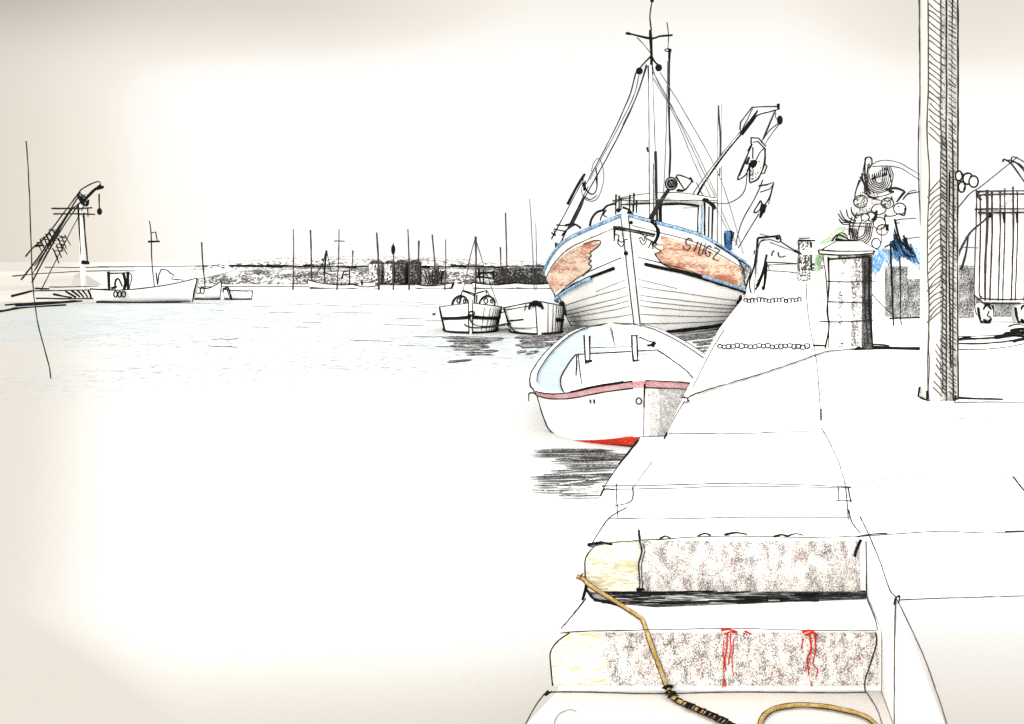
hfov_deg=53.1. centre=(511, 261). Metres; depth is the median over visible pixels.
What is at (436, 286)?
moored boat
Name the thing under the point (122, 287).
work boat
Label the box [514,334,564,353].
rowing boat ripples
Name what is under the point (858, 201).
net float
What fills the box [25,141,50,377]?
withy stake
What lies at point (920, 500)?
quay
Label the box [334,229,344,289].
mooring pole
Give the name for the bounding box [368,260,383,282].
harbour shed
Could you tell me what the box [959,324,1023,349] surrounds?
hose coil
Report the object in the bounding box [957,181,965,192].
cork float
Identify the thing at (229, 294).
boat
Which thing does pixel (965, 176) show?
cork float
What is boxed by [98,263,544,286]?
shore
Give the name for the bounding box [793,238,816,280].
gate post
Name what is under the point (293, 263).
mooring pole
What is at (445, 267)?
mooring pole
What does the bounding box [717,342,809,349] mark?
chain
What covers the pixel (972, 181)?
cork float
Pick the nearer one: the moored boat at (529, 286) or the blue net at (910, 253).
the blue net at (910, 253)
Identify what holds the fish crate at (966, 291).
on the quay
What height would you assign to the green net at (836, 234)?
1.581 m
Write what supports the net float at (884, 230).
on the net heap
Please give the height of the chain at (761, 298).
0.170 m
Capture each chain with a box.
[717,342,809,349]
[743,297,801,302]
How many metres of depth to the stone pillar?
12.80 m
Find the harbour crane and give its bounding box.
[20,181,103,289]
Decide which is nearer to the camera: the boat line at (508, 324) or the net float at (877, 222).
the net float at (877, 222)
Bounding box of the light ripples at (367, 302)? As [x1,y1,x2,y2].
[190,300,467,346]
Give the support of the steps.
on the quay
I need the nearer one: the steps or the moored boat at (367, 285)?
the steps
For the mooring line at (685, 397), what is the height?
0.601 m
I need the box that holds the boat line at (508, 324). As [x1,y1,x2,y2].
[500,303,529,328]
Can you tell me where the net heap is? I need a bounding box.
[844,174,915,246]
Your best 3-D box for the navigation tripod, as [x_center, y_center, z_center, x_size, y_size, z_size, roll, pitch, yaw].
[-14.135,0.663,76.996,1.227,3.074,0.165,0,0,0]
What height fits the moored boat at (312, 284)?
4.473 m
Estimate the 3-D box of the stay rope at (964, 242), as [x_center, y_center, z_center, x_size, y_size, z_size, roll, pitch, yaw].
[6.082,-0.907,13.495,0.618,1.999,11.713,0,0,28]
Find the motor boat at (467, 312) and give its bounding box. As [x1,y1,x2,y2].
[432,236,507,333]
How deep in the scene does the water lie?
8.17 m
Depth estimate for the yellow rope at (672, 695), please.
3.60 m
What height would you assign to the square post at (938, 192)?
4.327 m
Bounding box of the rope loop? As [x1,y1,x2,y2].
[757,702,877,723]
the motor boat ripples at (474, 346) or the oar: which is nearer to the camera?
the oar
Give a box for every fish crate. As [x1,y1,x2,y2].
[884,266,908,317]
[907,278,919,316]
[959,265,973,317]
[975,297,1020,316]
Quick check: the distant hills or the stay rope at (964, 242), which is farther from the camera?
the distant hills
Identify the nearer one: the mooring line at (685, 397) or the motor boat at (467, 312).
the mooring line at (685, 397)
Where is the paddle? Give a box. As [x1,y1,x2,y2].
[862,156,872,179]
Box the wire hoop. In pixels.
[872,160,919,199]
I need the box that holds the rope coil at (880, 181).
[861,166,893,192]
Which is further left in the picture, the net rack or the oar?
the oar
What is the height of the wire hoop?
0.534 m
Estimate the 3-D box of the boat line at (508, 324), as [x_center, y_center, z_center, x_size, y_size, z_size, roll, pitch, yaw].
[0.086,1.505,28.549,0.512,0.763,1.706,0,0,-16]
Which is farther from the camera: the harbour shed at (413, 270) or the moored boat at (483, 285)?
the harbour shed at (413, 270)
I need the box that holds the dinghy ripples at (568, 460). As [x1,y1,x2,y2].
[530,448,624,496]
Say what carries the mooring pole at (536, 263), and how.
in the water
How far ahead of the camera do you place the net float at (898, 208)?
13.02 m
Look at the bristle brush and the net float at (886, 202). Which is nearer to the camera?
the net float at (886, 202)
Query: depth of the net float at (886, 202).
13.04 m
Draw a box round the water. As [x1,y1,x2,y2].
[0,262,977,723]
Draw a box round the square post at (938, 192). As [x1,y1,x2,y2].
[917,0,958,400]
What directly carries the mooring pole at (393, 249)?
in the water
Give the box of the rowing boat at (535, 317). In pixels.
[502,297,566,334]
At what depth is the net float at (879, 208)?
13.03 m
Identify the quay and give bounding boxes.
[587,274,1023,723]
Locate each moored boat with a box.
[307,230,357,288]
[348,250,377,288]
[414,234,454,288]
[471,247,516,288]
[505,213,549,288]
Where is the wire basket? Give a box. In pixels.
[848,213,872,242]
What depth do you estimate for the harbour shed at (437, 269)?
87.84 m
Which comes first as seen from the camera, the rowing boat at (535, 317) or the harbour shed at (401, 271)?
the rowing boat at (535, 317)
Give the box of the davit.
[749,234,801,292]
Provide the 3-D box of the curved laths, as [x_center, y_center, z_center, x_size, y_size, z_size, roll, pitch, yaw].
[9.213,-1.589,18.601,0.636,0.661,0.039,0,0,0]
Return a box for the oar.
[575,354,582,384]
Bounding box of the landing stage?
[341,270,349,282]
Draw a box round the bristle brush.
[838,207,856,224]
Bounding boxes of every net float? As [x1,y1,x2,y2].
[852,195,867,208]
[860,213,869,221]
[867,210,877,221]
[870,204,886,214]
[871,227,881,248]
[872,217,885,229]
[876,224,888,235]
[880,197,893,208]
[892,202,906,215]
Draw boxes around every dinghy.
[194,242,221,299]
[528,322,705,446]
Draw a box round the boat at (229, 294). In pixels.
[222,286,252,299]
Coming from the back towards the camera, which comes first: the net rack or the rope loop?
the net rack
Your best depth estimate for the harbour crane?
55.96 m
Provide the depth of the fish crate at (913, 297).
20.00 m
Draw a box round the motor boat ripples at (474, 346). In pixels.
[443,336,502,361]
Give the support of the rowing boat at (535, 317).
on the water
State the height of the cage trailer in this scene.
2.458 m
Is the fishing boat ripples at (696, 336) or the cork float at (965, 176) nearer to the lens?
the cork float at (965, 176)
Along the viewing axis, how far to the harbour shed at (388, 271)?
87.70 m
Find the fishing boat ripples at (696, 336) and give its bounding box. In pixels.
[677,332,716,350]
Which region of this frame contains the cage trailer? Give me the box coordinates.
[974,186,1023,323]
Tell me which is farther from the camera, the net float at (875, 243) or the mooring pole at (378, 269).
the mooring pole at (378, 269)
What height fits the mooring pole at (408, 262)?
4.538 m
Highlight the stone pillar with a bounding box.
[802,240,877,349]
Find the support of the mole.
in the water
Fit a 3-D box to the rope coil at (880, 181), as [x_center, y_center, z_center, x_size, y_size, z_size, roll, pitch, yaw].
[4.697,-1.057,13.240,0.443,0.357,0.242,0,0,0]
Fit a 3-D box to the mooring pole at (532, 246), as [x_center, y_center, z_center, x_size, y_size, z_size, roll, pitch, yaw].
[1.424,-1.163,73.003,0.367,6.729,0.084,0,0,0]
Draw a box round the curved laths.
[1002,156,1023,181]
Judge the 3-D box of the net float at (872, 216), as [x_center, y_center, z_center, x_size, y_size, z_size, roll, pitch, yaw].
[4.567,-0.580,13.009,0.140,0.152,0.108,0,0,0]
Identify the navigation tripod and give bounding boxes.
[316,250,331,282]
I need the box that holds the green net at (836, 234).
[814,226,849,343]
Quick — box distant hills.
[191,256,545,269]
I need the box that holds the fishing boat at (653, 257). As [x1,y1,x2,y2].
[542,0,782,333]
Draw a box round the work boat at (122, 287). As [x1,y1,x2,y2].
[89,221,199,302]
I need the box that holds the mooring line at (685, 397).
[681,346,856,401]
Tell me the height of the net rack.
1.438 m
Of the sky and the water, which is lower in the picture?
the water
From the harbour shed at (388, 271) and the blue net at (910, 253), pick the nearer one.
the blue net at (910, 253)
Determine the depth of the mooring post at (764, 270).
39.96 m
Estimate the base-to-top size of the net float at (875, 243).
0.279 m
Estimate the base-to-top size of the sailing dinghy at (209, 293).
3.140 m
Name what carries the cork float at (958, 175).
attached to the square post at (938, 192)
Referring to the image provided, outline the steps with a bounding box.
[525,541,892,723]
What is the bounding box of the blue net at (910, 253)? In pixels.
[872,219,919,275]
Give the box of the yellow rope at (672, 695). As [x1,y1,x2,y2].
[576,573,735,723]
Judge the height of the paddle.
0.303 m
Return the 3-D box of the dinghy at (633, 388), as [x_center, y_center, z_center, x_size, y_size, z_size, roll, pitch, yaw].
[1.442,1.670,13.935,2.507,1.340,6.045,0,0,0]
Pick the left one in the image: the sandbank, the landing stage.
the sandbank
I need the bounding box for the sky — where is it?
[0,0,1023,261]
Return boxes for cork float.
[955,170,962,181]
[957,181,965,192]
[960,172,971,184]
[968,175,978,187]
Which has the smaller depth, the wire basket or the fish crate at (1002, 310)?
the wire basket
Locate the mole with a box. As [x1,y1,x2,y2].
[0,286,94,311]
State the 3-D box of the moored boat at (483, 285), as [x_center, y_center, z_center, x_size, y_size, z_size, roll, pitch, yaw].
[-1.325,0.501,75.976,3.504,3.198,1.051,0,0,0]
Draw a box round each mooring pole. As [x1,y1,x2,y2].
[292,229,293,289]
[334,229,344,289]
[376,232,379,289]
[391,243,394,289]
[407,229,409,289]
[444,239,445,289]
[529,198,533,285]
[535,223,536,289]
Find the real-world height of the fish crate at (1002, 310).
0.369 m
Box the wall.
[760,262,824,280]
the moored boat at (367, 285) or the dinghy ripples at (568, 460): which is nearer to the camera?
the dinghy ripples at (568, 460)
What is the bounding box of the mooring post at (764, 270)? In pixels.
[755,254,767,289]
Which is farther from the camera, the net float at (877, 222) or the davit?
the davit
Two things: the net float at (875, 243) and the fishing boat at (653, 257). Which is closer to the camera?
the net float at (875, 243)
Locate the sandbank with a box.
[0,266,134,285]
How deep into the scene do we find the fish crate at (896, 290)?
20.01 m
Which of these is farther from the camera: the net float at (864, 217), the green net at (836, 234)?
the green net at (836, 234)
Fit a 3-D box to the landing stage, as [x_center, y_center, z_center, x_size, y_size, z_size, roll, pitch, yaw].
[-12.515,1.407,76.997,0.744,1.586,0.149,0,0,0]
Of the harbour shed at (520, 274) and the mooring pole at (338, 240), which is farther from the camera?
the harbour shed at (520, 274)
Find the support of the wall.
on the quay
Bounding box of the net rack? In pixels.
[872,245,919,325]
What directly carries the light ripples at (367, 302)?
on the water
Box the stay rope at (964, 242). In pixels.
[959,156,1017,269]
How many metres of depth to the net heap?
13.31 m
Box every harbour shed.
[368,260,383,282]
[384,260,394,282]
[395,260,407,282]
[410,260,421,282]
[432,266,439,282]
[493,267,546,282]

